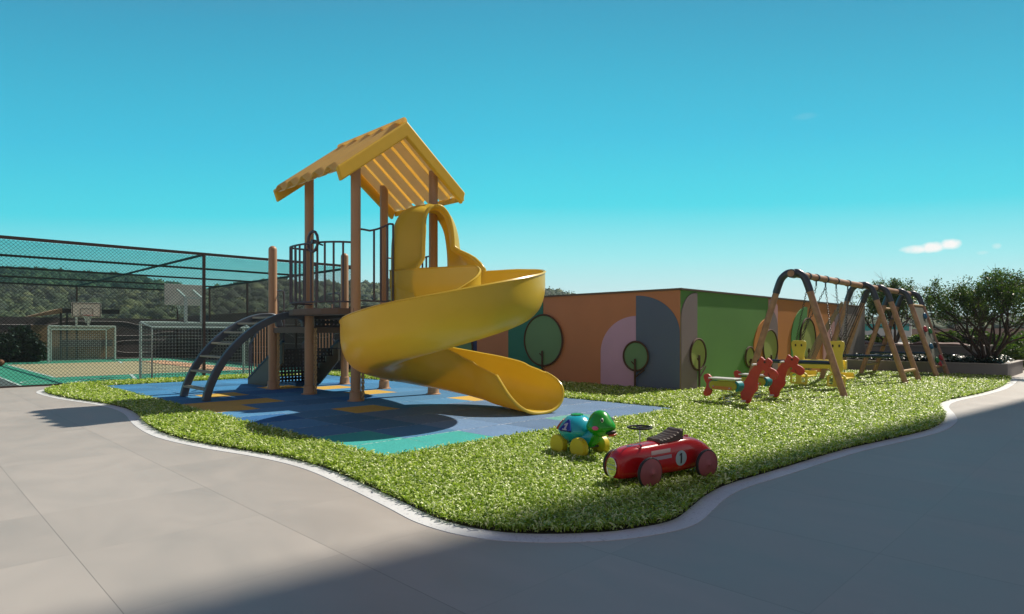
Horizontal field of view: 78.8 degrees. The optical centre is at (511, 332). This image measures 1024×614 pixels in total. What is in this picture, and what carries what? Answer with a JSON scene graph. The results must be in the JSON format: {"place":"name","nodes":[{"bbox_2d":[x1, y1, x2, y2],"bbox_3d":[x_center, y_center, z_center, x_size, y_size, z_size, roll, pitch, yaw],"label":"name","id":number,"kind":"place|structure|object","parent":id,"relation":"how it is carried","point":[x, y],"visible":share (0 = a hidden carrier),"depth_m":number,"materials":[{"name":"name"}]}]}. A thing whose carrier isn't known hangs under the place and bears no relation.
{"place":"outdoors","nodes":[
{"label":"outdoors","id":0,"kind":"place"},
{"bbox_2d":[0,357,300,385],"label":"court floor","id":1,"kind":"structure","parent":0,"point":[231,367],"depth_m":26.00,"materials":[{"name":"teal"}]},
{"bbox_2d":[47,325,115,362],"bbox_3d":[-23.534,0.579,34.049,3.116,1.963,0.925,0,0,-45],"label":"goal","id":2,"kind":"object","parent":1,"relation":"on","point":[86,338],"visible":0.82,"depth_m":34.46,"materials":[{"name":"grey metal"}]},
{"bbox_2d":[71,302,100,324],"bbox_3d":[-22.730,-1.015,33.224,1.320,1.210,1.559,0,0,-45],"label":"basketball hoop","id":3,"kind":"object","parent":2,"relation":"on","point":[87,311],"visible":0.72,"depth_m":33.01,"materials":[{"name":"white paint"}]},
{"bbox_2d":[139,321,249,378],"bbox_3d":[-11.149,0.579,22.201,3.556,1.963,0.925,0,0,-45],"label":"goal","id":4,"kind":"object","parent":1,"relation":"on","point":[168,323],"visible":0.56,"depth_m":21.41,"materials":[{"name":"grey metal"}]},
{"bbox_2d":[164,284,201,321],"bbox_3d":[-11.989,-1.105,22.991,1.350,1.390,1.559,0,0,-45],"label":"basketball hoop","id":5,"kind":"object","parent":4,"relation":"on","point":[197,298],"visible":0.77,"depth_m":22.96,"materials":[{"name":"white paint"}]},
{"bbox_2d":[0,356,349,387],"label":"court ground","id":6,"kind":"structure","parent":0,"point":[13,384],"depth_m":33.70,"materials":[{"name":"green"}]},
{"bbox_2d":[0,331,25,362],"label":"shrub","id":7,"kind":"object","parent":6,"relation":"on","point":[17,351],"visible":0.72,"depth_m":32.95,"materials":[{"name":"green plant"}]},
{"bbox_2d":[1,324,41,361],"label":"shrub","id":8,"kind":"object","parent":6,"relation":"on","point":[20,332],"visible":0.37,"depth_m":33.67,"materials":[{"name":"green plant"}]},
{"bbox_2d":[21,337,46,361],"bbox_3d":[-25.907,0.937,33.808,1.204,1.428,1.214,0,0,-45],"label":"shrub","id":9,"kind":"object","parent":6,"relation":"on","point":[35,352],"visible":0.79,"depth_m":33.59,"materials":[{"name":"green plant"}]},
{"bbox_2d":[25,308,119,358],"bbox_3d":[-27.068,0.040,38.193,4.955,3.060,2.353,0,0,-25],"label":"shelter","id":10,"kind":"object","parent":6,"relation":"on","point":[68,347],"visible":0.44,"depth_m":37.75,"materials":[{"name":"wood"}]},
{"bbox_2d":[0,282,176,360],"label":"court fence","id":11,"kind":"object","parent":6,"relation":"on","point":[76,292],"visible":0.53,"depth_m":36.82,"materials":[{"name":"black metal"}]},
{"bbox_2d":[0,235,350,387],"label":"court fence","id":12,"kind":"object","parent":6,"relation":"on","point":[203,292],"visible":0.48,"depth_m":20.00,"materials":[{"name":"black metal"}]},
{"bbox_2d":[177,306,198,358],"bbox_3d":[-20.167,-0.603,38.764,0.085,4.345,3.945,0,0,-45],"label":"court fence","id":13,"kind":"object","parent":6,"relation":"on","point":[187,333],"visible":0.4,"depth_m":38.66,"materials":[{"name":"black metal"}]},
{"bbox_2d":[209,268,350,368],"bbox_3d":[-12.385,-0.603,31.802,0.085,4.345,16.795,0,0,-45],"label":"court fence","id":14,"kind":"object","parent":6,"relation":"on","point":[246,310],"visible":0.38,"depth_m":33.17,"materials":[{"name":"black metal"}]},
{"bbox_2d":[0,254,293,287],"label":"overhead net","id":15,"kind":"object","parent":14,"relation":"attached to","point":[110,262],"visible":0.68,"depth_m":27.52,"materials":[{"name":"metal"}]},
{"bbox_2d":[0,367,1023,613],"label":"pavement","id":16,"kind":"structure","parent":0,"point":[106,511],"depth_m":4.65,"materials":[{"name":"grey concrete"}]},
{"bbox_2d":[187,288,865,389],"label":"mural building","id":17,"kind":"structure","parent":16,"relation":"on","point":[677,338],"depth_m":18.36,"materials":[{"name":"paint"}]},
{"bbox_2d":[36,378,1016,542],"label":"kerb","id":18,"kind":"structure","parent":16,"relation":"on","point":[702,508],"depth_m":6.15,"materials":[{"name":"concrete"}]},
{"bbox_2d":[44,368,1011,533],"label":"grass","id":19,"kind":"structure","parent":16,"relation":"on","point":[815,416],"depth_m":8.51,"materials":[{"name":"green plant"}]},
{"bbox_2d":[135,383,632,445],"bbox_3d":[-4.267,1.550,15.334,7.000,0.030,14.660,0,0,-45],"label":"tile bed","id":20,"kind":"object","parent":19,"relation":"on","point":[393,417],"visible":0.07,"depth_m":11.59,"materials":[{"name":"blue rubber"}]},
{"bbox_2d":[108,375,668,455],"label":"rubber tiles","id":21,"kind":"object","parent":20,"relation":"on","point":[226,393],"visible":0.6,"depth_m":12.17,"materials":[{"name":"rubber"}]},
{"bbox_2d":[180,117,563,414],"bbox_3d":[-3.903,-1.758,14.759,5.447,6.605,11.568,0,0,-45],"label":"play structure","id":22,"kind":"object","parent":21,"relation":"on","point":[420,326],"visible":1,"depth_m":14.06,"materials":[{"name":"plastic"}]},
{"bbox_2d":[550,410,616,456],"bbox_3d":[0.923,1.245,7.838,0.516,0.596,0.986,0,0,-38],"label":"turtle toy","id":23,"kind":"object","parent":19,"relation":"on","point":[580,434],"visible":0.96,"depth_m":7.74,"materials":[{"name":"green paint"},{"name":"blue paint"},{"name":"yellow plastic"}]},
{"bbox_2d":[603,425,717,486],"bbox_3d":[1.634,1.253,6.632,1.506,0.576,0.628,0,0,-31],"label":"ride on car","id":24,"kind":"object","parent":19,"relation":"on","point":[652,459],"visible":0.97,"depth_m":6.44,"materials":[{"name":"red paint"}]},
{"bbox_2d":[703,357,778,402],"bbox_3d":[4.789,1.026,13.156,0.340,1.077,1.735,0,0,-38],"label":"spring horse","id":25,"kind":"object","parent":19,"relation":"on","point":[748,388],"visible":0.91,"depth_m":12.99,"materials":[{"name":"painted plastic"},{"name":"steel"}]},
{"bbox_2d":[734,355,804,396],"bbox_3d":[5.885,1.026,14.365,0.340,1.077,1.735,0,0,-38],"label":"spring horse","id":26,"kind":"object","parent":19,"relation":"on","point":[777,385],"visible":0.66,"depth_m":14.11},
{"bbox_2d":[748,269,949,396],"bbox_3d":[10.851,0.008,19.392,11.530,3.170,2.688,0,0,-45],"label":"swing set","id":27,"kind":"object","parent":19,"relation":"on","point":[933,353],"visible":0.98,"depth_m":19.48,"materials":[{"name":"brown wood"}]},
{"bbox_2d":[790,286,854,386],"bbox_3d":[8.582,0.084,17.298,3.048,2.681,1.590,0,0,-67],"label":"glider swing","id":28,"kind":"object","parent":27,"relation":"hanging from","point":[798,347],"visible":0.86,"depth_m":16.97,"materials":[{"name":"plastic"}]},
{"bbox_2d":[865,323,911,341],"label":"painted wall","id":29,"kind":"structure","parent":16,"relation":"on","point":[881,332],"depth_m":40.40,"materials":[{"name":"grey paint"}]},
{"bbox_2d":[865,342,998,355],"bbox_3d":[19.905,1.044,30.406,8.850,1.052,6.150,0,0,-45],"label":"raised bed","id":30,"kind":"object","parent":16,"relation":"on","point":[957,350],"visible":0.2,"depth_m":26.55,"materials":[{"name":"grey concrete"}]},
{"bbox_2d":[865,334,883,342],"bbox_3d":[17.700,0.324,30.675,1.202,0.617,1.363,0,0,-45],"label":"shrub","id":31,"kind":"object","parent":30,"relation":"on","point":[877,339],"visible":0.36,"depth_m":30.33,"materials":[{"name":"green plant"}]},
{"bbox_2d":[832,274,935,342],"bbox_3d":[17.343,-1.017,28.901,4.318,3.586,3.559,0,0,4],"label":"tree","id":32,"kind":"object","parent":30,"relation":"on","point":[894,283],"visible":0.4,"depth_m":28.35,"materials":[{"name":"green plant"}]},
{"bbox_2d":[907,334,920,342],"bbox_3d":[19.365,0.312,29.256,1.285,0.628,1.382,0,0,-23],"label":"shrub","id":33,"kind":"object","parent":30,"relation":"on","point":[914,338],"visible":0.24,"depth_m":29.19,"materials":[{"name":"green plant"}]},
{"bbox_2d":[865,340,968,345],"bbox_3d":[16.978,0.422,27.584,0.680,0.186,5.200,0,0,-45],"label":"cushion","id":34,"kind":"object","parent":30,"relation":"on","point":[916,343],"visible":0.45,"depth_m":26.73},
{"bbox_2d":[936,330,967,343],"bbox_3d":[19.806,0.229,28.204,1.357,0.800,1.252,0,0,2],"label":"shrub","id":35,"kind":"object","parent":30,"relation":"on","point":[942,339],"visible":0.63,"depth_m":27.83,"materials":[{"name":"green plant"}]},
{"bbox_2d":[966,331,996,344],"bbox_3d":[20.862,0.258,27.766,1.212,0.737,1.259,0,0,-45],"label":"shrub","id":36,"kind":"object","parent":30,"relation":"on","point":[987,333],"visible":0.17,"depth_m":27.46,"materials":[{"name":"green plant"}]},
{"bbox_2d":[993,332,1023,355],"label":"shrub","id":37,"kind":"object","parent":30,"relation":"in","point":[1011,338],"visible":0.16,"depth_m":27.62,"materials":[{"name":"green plant"}]},
{"bbox_2d":[846,359,1023,376],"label":"planter","id":38,"kind":"object","parent":16,"relation":"on","point":[1012,368],"visible":0.68,"depth_m":22.79,"materials":[{"name":"concrete"}]},
{"bbox_2d":[848,352,1014,363],"bbox_3d":[16.787,1.001,24.993,4.045,0.434,5.054,0,0,-45],"label":"ground cover","id":39,"kind":"object","parent":38,"relation":"in","point":[999,359],"visible":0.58,"depth_m":23.43,"materials":[{"name":"white plant"}]},
{"bbox_2d":[898,267,1023,359],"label":"tree","id":40,"kind":"object","parent":38,"relation":"in","point":[1008,295],"visible":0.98,"depth_m":23.11,"materials":[{"name":"green plant"}]},
{"bbox_2d":[991,342,1023,365],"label":"shrub","id":41,"kind":"object","parent":38,"relation":"in","point":[1010,350],"visible":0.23,"depth_m":26.44,"materials":[{"name":"green plant"}]},
{"bbox_2d":[1011,329,1023,343],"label":"shrub","id":42,"kind":"object","parent":16,"relation":"on","point":[1019,333],"visible":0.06,"depth_m":29.47,"materials":[{"name":"green plant"}]},
{"bbox_2d":[1014,335,1023,366],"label":"shrub","id":43,"kind":"object","parent":16,"relation":"on","point":[1022,340],"visible":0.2,"depth_m":27.39,"materials":[{"name":"green plant"}]},
{"bbox_2d":[0,0,1023,316],"label":"sky","id":44,"kind":"structure","parent":0,"point":[730,146],"materials":[{"name":"blue"}]},
{"label":"ground","id":45,"kind":"structure","parent":0,"visible":0},
{"bbox_2d":[0,317,189,358],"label":"court end wall","id":46,"kind":"structure","parent":45,"relation":"on","point":[122,331],"depth_m":40.06,"materials":[{"name":"grey"}]},
{"bbox_2d":[912,328,1023,342],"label":"painted wall","id":47,"kind":"structure","parent":45,"relation":"on","point":[914,331],"depth_m":46.53,"materials":[{"name":"white paint"}]},
{"bbox_3d":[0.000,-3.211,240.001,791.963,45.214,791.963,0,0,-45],"label":"hills","id":48,"kind":"structure","parent":0,"visible":0},
{"bbox_2d":[0,265,1023,328],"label":"woods","id":49,"kind":"object","parent":48,"relation":"on","point":[366,290],"visible":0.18,"depth_m":210.77,"materials":[{"name":"green plant"}]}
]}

